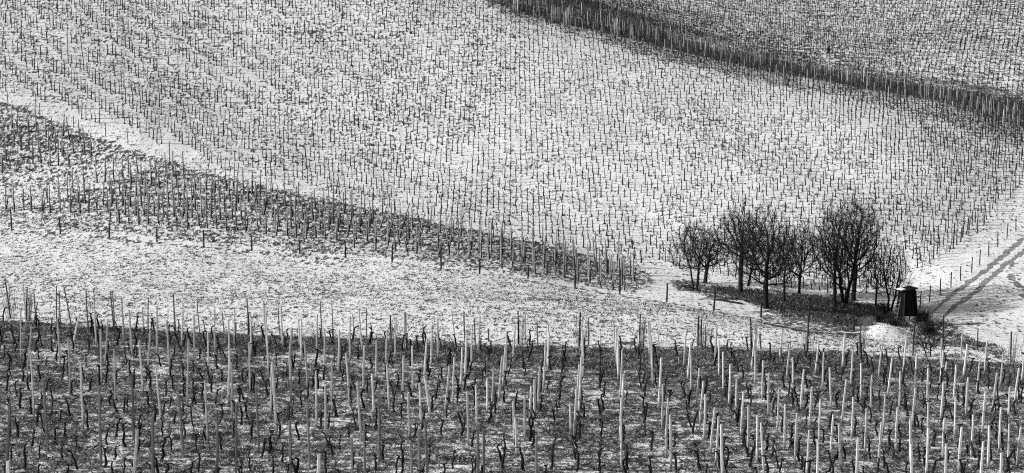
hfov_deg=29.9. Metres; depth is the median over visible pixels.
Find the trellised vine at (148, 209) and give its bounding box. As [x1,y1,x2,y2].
[147,198,153,224]
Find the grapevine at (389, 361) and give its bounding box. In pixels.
[386,343,398,362]
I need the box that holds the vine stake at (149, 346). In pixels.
[146,330,151,377]
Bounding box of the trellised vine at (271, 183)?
[268,177,276,196]
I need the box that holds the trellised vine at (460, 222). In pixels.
[453,208,464,235]
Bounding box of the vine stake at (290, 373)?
[289,352,291,402]
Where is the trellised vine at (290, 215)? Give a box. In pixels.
[290,200,297,227]
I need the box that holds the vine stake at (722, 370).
[722,352,723,388]
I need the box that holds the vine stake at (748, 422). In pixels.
[747,405,749,448]
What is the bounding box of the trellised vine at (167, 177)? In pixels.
[165,167,174,188]
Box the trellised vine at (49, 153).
[47,140,55,165]
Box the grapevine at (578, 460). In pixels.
[559,444,598,470]
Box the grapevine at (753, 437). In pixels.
[750,429,775,449]
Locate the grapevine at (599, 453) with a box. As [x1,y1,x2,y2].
[592,442,616,470]
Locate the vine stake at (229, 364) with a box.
[227,351,230,403]
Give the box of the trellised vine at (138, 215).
[137,197,144,223]
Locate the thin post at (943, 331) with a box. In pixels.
[942,315,943,348]
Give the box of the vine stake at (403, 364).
[402,355,404,402]
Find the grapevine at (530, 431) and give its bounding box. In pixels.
[528,409,542,440]
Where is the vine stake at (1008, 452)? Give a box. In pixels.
[1007,423,1009,456]
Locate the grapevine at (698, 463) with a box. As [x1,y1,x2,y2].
[672,440,711,469]
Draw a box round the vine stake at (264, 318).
[263,300,265,340]
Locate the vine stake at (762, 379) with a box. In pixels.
[761,360,763,399]
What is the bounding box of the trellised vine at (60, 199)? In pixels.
[59,185,63,211]
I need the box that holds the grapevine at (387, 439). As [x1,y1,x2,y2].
[370,429,408,458]
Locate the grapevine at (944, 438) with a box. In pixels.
[930,426,956,459]
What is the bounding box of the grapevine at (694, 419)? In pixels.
[692,404,719,431]
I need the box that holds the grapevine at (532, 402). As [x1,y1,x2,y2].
[527,385,556,416]
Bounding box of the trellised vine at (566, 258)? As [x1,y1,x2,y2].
[559,247,573,270]
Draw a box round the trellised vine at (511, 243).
[507,231,519,253]
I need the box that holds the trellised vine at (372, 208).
[372,194,376,218]
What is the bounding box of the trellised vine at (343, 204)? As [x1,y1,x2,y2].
[340,192,350,213]
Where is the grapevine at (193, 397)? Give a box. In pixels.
[176,382,203,404]
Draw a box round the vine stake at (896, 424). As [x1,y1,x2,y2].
[895,407,898,452]
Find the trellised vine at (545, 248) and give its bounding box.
[542,236,553,261]
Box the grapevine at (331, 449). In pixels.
[312,426,335,455]
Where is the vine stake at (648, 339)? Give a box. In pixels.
[647,322,649,355]
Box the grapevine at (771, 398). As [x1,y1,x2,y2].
[752,381,782,402]
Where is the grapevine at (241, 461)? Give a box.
[227,455,262,472]
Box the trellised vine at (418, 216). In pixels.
[413,206,424,227]
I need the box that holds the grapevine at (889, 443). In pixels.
[887,422,913,450]
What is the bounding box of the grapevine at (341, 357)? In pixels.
[326,337,347,358]
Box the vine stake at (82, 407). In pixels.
[80,362,83,429]
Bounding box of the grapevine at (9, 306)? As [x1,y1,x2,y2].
[1,282,16,318]
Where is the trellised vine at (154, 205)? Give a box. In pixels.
[153,193,161,215]
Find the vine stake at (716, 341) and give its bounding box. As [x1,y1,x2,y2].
[715,327,717,359]
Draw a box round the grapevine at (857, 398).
[838,378,874,401]
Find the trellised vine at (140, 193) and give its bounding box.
[139,179,145,205]
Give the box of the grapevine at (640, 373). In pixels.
[632,369,642,387]
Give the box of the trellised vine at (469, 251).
[468,234,476,255]
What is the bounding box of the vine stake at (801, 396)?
[800,369,804,409]
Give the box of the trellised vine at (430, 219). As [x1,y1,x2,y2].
[429,206,434,231]
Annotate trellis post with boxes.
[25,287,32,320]
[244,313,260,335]
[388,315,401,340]
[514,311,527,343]
[573,312,590,345]
[637,314,646,348]
[694,315,709,347]
[698,319,712,348]
[746,318,760,348]
[801,315,819,351]
[858,323,866,352]
[909,325,927,356]
[1008,332,1023,365]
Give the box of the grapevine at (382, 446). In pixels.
[366,437,391,460]
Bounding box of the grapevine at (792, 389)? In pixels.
[791,383,794,404]
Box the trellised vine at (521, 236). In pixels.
[518,224,528,250]
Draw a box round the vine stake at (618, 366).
[617,341,619,379]
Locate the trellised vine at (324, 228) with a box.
[324,214,330,239]
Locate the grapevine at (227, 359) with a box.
[211,354,241,370]
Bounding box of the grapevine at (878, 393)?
[864,379,889,407]
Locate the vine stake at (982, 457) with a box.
[980,441,983,472]
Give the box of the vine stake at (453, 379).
[452,357,454,400]
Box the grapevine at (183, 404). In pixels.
[180,395,194,412]
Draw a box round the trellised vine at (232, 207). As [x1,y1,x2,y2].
[227,192,239,219]
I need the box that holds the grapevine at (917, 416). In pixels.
[912,404,926,428]
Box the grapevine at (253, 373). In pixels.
[245,366,254,392]
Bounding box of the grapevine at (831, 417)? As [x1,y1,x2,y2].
[829,407,838,428]
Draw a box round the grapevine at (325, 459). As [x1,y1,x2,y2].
[309,442,326,472]
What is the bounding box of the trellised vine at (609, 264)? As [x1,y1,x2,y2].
[607,256,617,278]
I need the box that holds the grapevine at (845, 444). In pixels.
[842,435,852,457]
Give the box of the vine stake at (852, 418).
[851,397,853,438]
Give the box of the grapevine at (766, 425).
[763,414,778,439]
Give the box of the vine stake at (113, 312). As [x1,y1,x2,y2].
[112,292,115,330]
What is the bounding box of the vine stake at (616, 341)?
[615,328,616,360]
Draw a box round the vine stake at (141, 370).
[138,341,143,394]
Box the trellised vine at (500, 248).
[497,233,507,261]
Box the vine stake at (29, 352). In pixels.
[26,326,31,381]
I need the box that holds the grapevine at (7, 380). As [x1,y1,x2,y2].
[0,368,23,390]
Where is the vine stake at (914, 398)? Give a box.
[912,388,916,425]
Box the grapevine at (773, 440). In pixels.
[763,432,783,456]
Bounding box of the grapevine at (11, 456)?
[2,436,15,460]
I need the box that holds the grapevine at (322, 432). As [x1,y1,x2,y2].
[304,423,343,445]
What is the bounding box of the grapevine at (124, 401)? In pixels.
[123,393,147,412]
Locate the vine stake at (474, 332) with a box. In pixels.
[474,318,475,343]
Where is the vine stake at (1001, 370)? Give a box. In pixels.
[999,353,1003,387]
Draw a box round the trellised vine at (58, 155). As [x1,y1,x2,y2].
[51,141,63,165]
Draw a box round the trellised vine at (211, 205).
[203,192,217,217]
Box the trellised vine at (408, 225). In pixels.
[402,211,415,237]
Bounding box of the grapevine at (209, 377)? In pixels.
[191,359,226,383]
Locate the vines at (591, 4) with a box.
[563,0,1023,91]
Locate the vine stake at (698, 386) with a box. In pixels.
[696,368,699,407]
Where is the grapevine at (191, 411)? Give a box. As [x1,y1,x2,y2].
[187,396,204,426]
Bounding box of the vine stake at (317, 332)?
[316,314,317,351]
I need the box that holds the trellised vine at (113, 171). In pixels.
[110,157,114,182]
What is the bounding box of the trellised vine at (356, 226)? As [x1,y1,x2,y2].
[355,217,360,240]
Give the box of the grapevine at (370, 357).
[356,351,378,368]
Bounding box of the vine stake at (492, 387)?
[491,366,494,411]
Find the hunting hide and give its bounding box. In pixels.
[894,286,917,323]
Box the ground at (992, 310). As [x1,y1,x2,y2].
[0,0,1023,472]
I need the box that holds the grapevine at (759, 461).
[753,441,772,463]
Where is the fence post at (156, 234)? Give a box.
[156,227,157,242]
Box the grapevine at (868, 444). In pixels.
[861,432,871,459]
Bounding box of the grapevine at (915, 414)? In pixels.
[906,402,925,425]
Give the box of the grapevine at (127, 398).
[122,389,129,406]
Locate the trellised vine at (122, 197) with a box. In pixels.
[118,185,126,206]
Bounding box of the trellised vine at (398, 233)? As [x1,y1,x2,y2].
[396,221,405,245]
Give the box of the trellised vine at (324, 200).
[320,189,328,210]
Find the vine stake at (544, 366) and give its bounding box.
[542,341,545,391]
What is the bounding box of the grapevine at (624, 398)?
[607,392,639,415]
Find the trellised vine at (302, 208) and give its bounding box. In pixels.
[301,196,310,219]
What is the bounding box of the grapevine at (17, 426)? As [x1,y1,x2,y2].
[1,410,19,438]
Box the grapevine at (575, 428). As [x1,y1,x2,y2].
[569,420,583,441]
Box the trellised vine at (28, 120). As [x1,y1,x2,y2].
[25,108,34,130]
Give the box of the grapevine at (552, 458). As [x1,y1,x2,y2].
[550,437,569,469]
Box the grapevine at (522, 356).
[520,344,529,369]
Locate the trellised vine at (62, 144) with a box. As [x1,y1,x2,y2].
[60,130,68,153]
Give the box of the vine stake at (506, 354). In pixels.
[505,331,506,370]
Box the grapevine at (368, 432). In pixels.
[365,427,385,444]
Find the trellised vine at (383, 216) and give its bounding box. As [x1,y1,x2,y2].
[379,203,387,227]
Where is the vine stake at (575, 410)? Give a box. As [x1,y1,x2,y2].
[573,387,577,435]
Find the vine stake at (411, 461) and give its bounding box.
[409,442,412,472]
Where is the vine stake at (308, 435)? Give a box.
[306,399,310,468]
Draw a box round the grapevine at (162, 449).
[160,428,186,459]
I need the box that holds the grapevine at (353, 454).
[334,444,361,471]
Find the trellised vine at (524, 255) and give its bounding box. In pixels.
[518,242,531,269]
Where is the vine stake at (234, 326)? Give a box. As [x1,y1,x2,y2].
[234,307,235,345]
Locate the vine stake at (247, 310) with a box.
[246,298,249,330]
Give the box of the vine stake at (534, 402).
[533,379,535,416]
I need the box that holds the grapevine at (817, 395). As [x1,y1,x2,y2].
[808,385,820,407]
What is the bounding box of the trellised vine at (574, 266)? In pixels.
[569,240,582,268]
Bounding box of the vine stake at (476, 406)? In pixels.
[475,385,477,426]
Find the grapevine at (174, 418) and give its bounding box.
[162,405,177,423]
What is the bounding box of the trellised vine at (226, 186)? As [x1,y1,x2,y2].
[222,170,232,190]
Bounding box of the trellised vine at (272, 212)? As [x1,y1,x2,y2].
[269,192,278,216]
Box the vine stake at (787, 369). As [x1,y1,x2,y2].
[786,343,790,379]
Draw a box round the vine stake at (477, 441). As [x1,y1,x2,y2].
[476,430,478,472]
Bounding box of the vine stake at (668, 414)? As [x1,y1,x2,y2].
[664,398,668,442]
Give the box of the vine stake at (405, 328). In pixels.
[405,312,406,348]
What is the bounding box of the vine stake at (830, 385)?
[829,367,831,404]
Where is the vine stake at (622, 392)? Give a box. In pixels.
[622,375,623,414]
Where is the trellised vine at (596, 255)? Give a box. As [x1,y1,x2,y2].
[595,241,603,271]
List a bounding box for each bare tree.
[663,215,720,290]
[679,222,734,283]
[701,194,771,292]
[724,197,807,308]
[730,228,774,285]
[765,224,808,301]
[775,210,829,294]
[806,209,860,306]
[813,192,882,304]
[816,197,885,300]
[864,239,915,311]
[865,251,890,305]
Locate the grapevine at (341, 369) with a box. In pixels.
[335,361,345,380]
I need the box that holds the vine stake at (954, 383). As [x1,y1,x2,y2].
[953,365,956,400]
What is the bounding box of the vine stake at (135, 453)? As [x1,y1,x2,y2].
[133,429,138,472]
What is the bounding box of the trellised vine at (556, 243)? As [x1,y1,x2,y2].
[553,229,562,257]
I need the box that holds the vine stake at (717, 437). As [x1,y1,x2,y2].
[715,416,719,467]
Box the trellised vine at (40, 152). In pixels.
[39,141,46,162]
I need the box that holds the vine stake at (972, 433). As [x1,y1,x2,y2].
[970,414,974,456]
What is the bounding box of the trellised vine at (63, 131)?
[59,117,71,135]
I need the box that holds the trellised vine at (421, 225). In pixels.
[418,213,427,239]
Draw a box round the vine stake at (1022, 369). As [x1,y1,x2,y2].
[1021,355,1023,380]
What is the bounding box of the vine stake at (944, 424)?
[942,418,945,458]
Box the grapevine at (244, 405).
[224,396,254,417]
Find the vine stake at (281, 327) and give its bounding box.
[280,307,283,346]
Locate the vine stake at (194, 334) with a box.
[193,314,194,360]
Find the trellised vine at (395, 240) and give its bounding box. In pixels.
[394,228,403,250]
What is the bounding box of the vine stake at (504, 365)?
[502,345,505,385]
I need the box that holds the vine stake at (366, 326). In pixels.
[366,309,366,344]
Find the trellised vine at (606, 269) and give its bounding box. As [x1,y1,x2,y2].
[603,245,613,273]
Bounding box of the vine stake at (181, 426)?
[177,395,183,456]
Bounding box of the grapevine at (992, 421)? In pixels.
[965,408,1006,429]
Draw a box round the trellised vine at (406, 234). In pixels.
[406,221,410,244]
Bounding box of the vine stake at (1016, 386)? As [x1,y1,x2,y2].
[1014,368,1019,402]
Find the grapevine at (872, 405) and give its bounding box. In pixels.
[867,400,890,420]
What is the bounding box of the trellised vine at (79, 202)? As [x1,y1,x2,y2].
[79,186,83,213]
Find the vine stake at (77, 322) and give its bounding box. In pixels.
[72,314,79,346]
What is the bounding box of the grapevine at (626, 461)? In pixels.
[603,436,639,468]
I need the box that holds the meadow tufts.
[0,230,1021,363]
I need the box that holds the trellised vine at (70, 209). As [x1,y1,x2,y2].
[69,189,74,211]
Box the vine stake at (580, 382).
[578,357,581,413]
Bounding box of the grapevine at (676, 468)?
[647,445,677,472]
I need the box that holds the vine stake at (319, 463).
[317,454,320,472]
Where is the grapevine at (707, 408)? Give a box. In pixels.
[690,398,725,423]
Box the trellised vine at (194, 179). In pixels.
[193,167,202,188]
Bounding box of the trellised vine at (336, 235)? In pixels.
[332,217,344,240]
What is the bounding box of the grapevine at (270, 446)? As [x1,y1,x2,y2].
[267,422,292,453]
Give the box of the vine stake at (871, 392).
[870,375,872,411]
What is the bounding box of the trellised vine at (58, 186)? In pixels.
[55,173,64,198]
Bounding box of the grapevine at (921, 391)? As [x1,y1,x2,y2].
[908,382,933,407]
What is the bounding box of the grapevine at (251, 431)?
[245,410,262,437]
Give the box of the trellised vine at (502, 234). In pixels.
[495,221,508,246]
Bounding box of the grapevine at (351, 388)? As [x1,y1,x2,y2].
[342,376,360,402]
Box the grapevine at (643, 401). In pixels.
[625,387,657,415]
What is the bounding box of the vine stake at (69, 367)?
[67,338,70,393]
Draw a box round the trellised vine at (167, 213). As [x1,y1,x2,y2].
[162,202,173,224]
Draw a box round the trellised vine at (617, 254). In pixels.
[612,239,625,266]
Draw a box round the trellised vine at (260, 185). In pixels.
[253,172,265,195]
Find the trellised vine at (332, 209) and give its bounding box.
[330,195,341,223]
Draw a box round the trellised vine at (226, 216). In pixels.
[218,203,231,229]
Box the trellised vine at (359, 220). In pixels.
[358,207,363,232]
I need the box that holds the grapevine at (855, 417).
[837,407,863,434]
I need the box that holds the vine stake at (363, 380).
[362,345,364,391]
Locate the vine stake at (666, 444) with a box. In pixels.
[665,408,667,457]
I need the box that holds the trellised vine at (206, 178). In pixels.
[202,169,212,189]
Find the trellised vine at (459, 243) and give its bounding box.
[454,231,466,255]
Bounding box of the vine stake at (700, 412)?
[699,381,704,423]
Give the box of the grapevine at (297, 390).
[279,381,302,406]
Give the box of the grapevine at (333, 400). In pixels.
[320,389,342,417]
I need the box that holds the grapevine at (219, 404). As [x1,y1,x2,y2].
[197,394,227,421]
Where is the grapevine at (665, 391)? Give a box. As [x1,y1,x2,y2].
[664,384,678,400]
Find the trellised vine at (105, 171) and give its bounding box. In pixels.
[99,157,111,180]
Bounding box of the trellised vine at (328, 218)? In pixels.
[326,205,335,230]
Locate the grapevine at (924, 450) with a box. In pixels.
[915,439,953,467]
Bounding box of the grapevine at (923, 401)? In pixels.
[905,394,927,410]
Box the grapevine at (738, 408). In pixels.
[737,393,761,418]
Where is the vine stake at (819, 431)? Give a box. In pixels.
[818,399,820,441]
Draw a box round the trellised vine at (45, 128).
[39,117,47,137]
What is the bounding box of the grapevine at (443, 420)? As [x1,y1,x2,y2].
[431,410,445,433]
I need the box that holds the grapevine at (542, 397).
[526,385,556,410]
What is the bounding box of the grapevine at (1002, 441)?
[981,421,1008,450]
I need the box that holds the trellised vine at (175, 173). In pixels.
[169,160,180,185]
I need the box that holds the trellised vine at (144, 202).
[143,188,145,215]
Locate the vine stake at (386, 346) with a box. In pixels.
[385,330,387,363]
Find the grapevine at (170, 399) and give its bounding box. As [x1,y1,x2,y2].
[161,389,174,409]
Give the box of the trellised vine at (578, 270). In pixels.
[573,258,584,281]
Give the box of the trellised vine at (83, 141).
[78,127,89,152]
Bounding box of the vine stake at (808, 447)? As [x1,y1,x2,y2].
[806,430,809,472]
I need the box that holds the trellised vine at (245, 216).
[243,201,252,230]
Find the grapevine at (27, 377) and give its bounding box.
[12,365,44,390]
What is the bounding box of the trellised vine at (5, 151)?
[4,139,9,161]
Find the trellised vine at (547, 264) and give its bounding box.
[542,252,553,274]
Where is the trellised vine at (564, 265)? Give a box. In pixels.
[559,248,573,277]
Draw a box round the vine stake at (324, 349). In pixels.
[324,328,324,378]
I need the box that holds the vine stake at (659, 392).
[658,357,662,408]
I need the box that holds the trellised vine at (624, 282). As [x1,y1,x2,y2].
[616,259,631,289]
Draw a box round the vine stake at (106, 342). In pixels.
[104,319,108,365]
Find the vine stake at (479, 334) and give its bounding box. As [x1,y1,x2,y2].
[478,317,480,352]
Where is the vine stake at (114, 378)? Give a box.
[113,351,115,411]
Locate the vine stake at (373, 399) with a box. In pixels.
[371,374,374,415]
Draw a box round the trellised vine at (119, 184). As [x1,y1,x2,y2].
[116,172,125,195]
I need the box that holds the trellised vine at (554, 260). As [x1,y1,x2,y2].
[548,249,560,275]
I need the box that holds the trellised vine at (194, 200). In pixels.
[192,189,198,210]
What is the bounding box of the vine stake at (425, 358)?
[423,339,427,379]
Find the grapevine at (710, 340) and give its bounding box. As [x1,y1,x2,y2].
[693,328,713,352]
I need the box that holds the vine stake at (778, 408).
[776,388,779,431]
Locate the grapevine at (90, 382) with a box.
[68,369,103,391]
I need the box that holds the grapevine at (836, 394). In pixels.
[827,383,866,406]
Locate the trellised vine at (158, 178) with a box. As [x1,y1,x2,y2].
[158,167,164,187]
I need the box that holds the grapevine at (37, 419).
[35,396,65,425]
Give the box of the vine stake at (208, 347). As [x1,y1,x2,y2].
[207,332,208,382]
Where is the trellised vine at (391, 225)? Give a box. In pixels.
[386,212,398,233]
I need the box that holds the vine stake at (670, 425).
[669,414,671,467]
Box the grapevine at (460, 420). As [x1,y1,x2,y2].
[440,401,464,427]
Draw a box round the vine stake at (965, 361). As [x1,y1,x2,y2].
[963,344,967,375]
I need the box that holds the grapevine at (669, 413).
[655,405,697,426]
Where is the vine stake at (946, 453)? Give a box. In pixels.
[944,443,947,472]
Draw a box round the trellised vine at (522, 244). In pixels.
[520,231,529,257]
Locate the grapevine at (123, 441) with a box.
[101,416,126,446]
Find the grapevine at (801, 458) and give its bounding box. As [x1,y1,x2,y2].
[788,449,810,469]
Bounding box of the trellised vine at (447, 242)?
[441,226,455,254]
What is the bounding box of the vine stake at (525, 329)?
[524,313,525,343]
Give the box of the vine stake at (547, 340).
[546,324,548,366]
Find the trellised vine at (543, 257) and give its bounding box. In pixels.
[536,245,550,267]
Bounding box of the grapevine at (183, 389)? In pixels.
[169,372,196,397]
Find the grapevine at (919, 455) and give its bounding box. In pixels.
[898,432,932,461]
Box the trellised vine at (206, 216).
[202,202,213,227]
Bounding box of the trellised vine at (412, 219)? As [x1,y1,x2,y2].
[411,208,416,229]
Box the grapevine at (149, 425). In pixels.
[127,416,154,444]
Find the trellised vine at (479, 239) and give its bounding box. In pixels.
[479,226,483,252]
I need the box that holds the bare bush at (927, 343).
[907,328,946,356]
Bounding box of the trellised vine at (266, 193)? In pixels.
[265,179,269,204]
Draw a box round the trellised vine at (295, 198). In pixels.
[294,186,299,208]
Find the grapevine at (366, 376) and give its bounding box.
[354,370,375,392]
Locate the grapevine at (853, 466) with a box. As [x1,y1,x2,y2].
[848,451,867,472]
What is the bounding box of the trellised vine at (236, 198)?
[230,184,242,210]
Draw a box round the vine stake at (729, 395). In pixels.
[728,364,731,404]
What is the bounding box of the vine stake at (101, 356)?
[100,329,102,382]
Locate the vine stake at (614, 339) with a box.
[613,322,615,359]
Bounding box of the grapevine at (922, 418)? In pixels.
[899,409,929,433]
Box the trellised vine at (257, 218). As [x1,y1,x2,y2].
[253,202,263,231]
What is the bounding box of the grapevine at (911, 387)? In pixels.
[898,384,930,404]
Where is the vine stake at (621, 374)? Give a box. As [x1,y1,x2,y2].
[619,349,622,400]
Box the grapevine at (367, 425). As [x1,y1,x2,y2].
[344,416,384,440]
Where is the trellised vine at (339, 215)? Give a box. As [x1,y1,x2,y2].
[335,202,347,224]
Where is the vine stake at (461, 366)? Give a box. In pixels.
[460,347,462,386]
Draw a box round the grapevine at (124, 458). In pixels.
[106,451,132,472]
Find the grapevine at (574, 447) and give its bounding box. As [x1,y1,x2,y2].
[554,437,600,459]
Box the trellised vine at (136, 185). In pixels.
[135,173,143,195]
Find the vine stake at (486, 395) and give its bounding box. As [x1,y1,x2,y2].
[486,378,487,412]
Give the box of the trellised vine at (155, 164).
[152,155,162,175]
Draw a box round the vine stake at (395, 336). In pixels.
[395,319,396,357]
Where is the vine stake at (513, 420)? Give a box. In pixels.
[513,401,514,443]
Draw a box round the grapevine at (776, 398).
[755,392,780,415]
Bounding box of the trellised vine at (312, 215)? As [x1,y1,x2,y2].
[308,192,320,220]
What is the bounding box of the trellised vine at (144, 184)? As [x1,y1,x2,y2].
[143,169,147,194]
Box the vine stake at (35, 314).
[33,302,37,326]
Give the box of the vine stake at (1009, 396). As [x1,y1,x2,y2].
[1007,387,1010,422]
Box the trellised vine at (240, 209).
[240,193,241,220]
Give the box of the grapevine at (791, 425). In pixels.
[783,420,793,438]
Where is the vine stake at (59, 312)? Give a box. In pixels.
[59,292,60,332]
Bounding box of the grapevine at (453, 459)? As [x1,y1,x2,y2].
[442,445,467,468]
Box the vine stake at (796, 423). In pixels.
[794,413,797,461]
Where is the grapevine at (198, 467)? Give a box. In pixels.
[196,443,200,471]
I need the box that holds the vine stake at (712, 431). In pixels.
[709,407,715,453]
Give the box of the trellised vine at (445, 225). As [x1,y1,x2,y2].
[437,214,448,236]
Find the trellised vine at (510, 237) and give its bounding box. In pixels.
[510,227,517,248]
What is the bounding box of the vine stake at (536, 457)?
[535,437,537,472]
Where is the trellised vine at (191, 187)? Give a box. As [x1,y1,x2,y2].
[189,177,198,199]
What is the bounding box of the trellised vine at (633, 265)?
[630,250,640,280]
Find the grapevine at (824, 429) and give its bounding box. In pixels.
[804,421,842,442]
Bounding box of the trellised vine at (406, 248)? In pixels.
[402,230,411,251]
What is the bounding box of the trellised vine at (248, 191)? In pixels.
[242,180,254,201]
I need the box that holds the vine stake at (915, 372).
[913,354,917,394]
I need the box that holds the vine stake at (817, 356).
[815,340,818,372]
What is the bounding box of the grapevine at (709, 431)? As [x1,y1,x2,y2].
[691,413,736,437]
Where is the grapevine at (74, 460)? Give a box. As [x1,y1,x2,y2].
[44,439,96,468]
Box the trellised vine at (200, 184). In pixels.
[196,173,204,197]
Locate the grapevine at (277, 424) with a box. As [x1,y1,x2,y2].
[265,415,284,440]
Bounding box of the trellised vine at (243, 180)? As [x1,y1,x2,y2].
[239,167,249,192]
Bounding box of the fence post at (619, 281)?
[619,270,620,293]
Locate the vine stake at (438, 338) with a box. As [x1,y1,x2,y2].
[437,319,438,356]
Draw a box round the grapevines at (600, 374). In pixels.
[0,307,1023,472]
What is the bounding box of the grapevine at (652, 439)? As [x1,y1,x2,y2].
[646,424,654,450]
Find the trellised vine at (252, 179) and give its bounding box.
[248,170,257,193]
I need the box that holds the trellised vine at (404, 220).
[401,203,409,227]
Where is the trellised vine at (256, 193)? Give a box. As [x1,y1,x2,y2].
[252,181,262,203]
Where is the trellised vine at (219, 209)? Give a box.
[219,196,223,219]
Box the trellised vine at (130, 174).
[129,164,134,184]
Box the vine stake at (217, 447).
[215,429,218,472]
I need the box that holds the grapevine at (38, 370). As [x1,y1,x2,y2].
[32,361,46,380]
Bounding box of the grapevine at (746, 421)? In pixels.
[738,410,763,433]
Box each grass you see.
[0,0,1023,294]
[0,106,652,292]
[0,320,1023,472]
[487,0,1023,147]
[564,0,1023,96]
[674,280,1009,355]
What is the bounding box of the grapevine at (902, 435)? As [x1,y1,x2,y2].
[878,427,923,452]
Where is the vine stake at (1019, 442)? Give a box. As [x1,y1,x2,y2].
[1016,427,1021,466]
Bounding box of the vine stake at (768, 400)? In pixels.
[767,374,769,414]
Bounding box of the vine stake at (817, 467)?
[816,439,818,472]
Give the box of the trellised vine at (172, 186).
[170,175,175,199]
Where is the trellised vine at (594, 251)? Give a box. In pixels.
[592,237,601,264]
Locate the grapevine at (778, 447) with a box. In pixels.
[769,441,788,468]
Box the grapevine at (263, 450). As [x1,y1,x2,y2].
[256,431,277,458]
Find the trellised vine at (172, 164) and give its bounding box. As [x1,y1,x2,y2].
[168,151,180,176]
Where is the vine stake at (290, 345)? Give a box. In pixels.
[288,328,292,369]
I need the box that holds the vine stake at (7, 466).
[6,460,9,472]
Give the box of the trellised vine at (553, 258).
[547,248,560,270]
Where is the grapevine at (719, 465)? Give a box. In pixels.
[704,442,736,469]
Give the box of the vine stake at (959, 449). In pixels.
[957,427,962,472]
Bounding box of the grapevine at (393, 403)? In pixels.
[386,387,397,411]
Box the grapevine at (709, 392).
[695,384,714,401]
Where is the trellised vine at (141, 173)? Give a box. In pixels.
[140,164,142,184]
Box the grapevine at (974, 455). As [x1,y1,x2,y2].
[957,433,982,457]
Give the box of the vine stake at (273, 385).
[271,362,277,431]
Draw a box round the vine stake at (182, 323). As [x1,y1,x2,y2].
[181,302,183,344]
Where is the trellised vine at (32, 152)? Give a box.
[29,137,38,163]
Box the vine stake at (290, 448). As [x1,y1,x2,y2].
[288,420,291,472]
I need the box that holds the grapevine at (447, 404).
[437,391,450,417]
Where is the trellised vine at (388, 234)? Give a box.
[385,214,395,243]
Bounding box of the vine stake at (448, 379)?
[444,365,450,411]
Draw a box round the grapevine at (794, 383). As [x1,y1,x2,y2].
[783,371,809,394]
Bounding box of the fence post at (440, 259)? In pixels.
[440,250,441,268]
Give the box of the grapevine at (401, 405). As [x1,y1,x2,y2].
[376,390,418,419]
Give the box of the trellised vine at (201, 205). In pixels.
[200,193,209,217]
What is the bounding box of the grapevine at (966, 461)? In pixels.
[942,448,980,472]
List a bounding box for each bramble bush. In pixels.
[856,315,877,327]
[863,307,891,322]
[874,298,894,313]
[885,316,906,326]
[910,303,935,322]
[911,317,950,334]
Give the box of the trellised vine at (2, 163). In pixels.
[1,153,7,172]
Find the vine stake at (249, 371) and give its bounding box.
[249,342,250,391]
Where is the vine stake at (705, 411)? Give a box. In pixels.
[703,394,706,439]
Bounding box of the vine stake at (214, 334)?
[214,309,215,352]
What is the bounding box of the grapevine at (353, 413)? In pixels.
[345,404,355,426]
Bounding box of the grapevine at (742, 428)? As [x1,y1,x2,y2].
[722,418,762,446]
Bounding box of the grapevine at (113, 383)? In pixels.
[100,373,130,397]
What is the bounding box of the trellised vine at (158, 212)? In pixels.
[157,202,161,222]
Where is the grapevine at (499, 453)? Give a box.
[485,434,523,461]
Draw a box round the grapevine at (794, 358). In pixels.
[781,352,804,372]
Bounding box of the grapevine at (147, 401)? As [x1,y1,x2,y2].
[137,383,164,405]
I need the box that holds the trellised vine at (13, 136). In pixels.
[10,126,17,146]
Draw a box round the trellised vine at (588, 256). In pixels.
[587,244,595,269]
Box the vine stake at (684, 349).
[683,331,686,366]
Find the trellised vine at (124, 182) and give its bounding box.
[122,173,131,195]
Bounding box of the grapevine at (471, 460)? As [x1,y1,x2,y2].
[469,448,476,472]
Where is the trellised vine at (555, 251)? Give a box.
[548,241,562,263]
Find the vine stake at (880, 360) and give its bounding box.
[878,343,882,377]
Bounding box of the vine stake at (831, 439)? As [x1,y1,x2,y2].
[830,415,833,455]
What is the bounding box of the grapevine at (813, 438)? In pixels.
[805,418,824,445]
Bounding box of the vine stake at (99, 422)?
[98,386,101,466]
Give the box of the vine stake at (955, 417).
[954,397,955,437]
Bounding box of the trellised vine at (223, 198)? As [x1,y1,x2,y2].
[217,187,230,211]
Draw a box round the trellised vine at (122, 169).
[119,158,126,179]
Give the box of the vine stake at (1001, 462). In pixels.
[999,453,1002,472]
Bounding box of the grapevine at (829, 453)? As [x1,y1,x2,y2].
[825,442,855,470]
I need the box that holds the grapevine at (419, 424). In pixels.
[406,417,433,437]
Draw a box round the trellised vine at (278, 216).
[272,204,284,226]
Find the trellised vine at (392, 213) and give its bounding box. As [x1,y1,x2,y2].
[389,202,398,227]
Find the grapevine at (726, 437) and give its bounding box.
[723,429,737,460]
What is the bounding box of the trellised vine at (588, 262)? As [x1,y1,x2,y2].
[582,253,596,272]
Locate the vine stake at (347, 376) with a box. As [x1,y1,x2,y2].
[345,352,349,401]
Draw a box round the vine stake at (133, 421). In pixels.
[131,373,134,439]
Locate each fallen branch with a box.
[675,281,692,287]
[716,295,747,303]
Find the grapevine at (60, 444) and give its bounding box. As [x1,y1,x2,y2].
[45,435,69,459]
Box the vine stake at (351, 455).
[350,438,352,472]
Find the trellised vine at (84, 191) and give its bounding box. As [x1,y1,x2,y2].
[83,180,87,203]
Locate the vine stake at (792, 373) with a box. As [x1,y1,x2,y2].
[792,357,793,392]
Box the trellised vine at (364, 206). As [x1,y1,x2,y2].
[358,196,371,216]
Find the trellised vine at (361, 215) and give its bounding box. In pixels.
[357,203,368,226]
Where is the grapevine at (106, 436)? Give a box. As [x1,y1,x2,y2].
[88,421,109,444]
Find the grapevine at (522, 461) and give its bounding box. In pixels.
[503,439,524,470]
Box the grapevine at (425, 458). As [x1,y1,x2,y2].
[421,446,438,472]

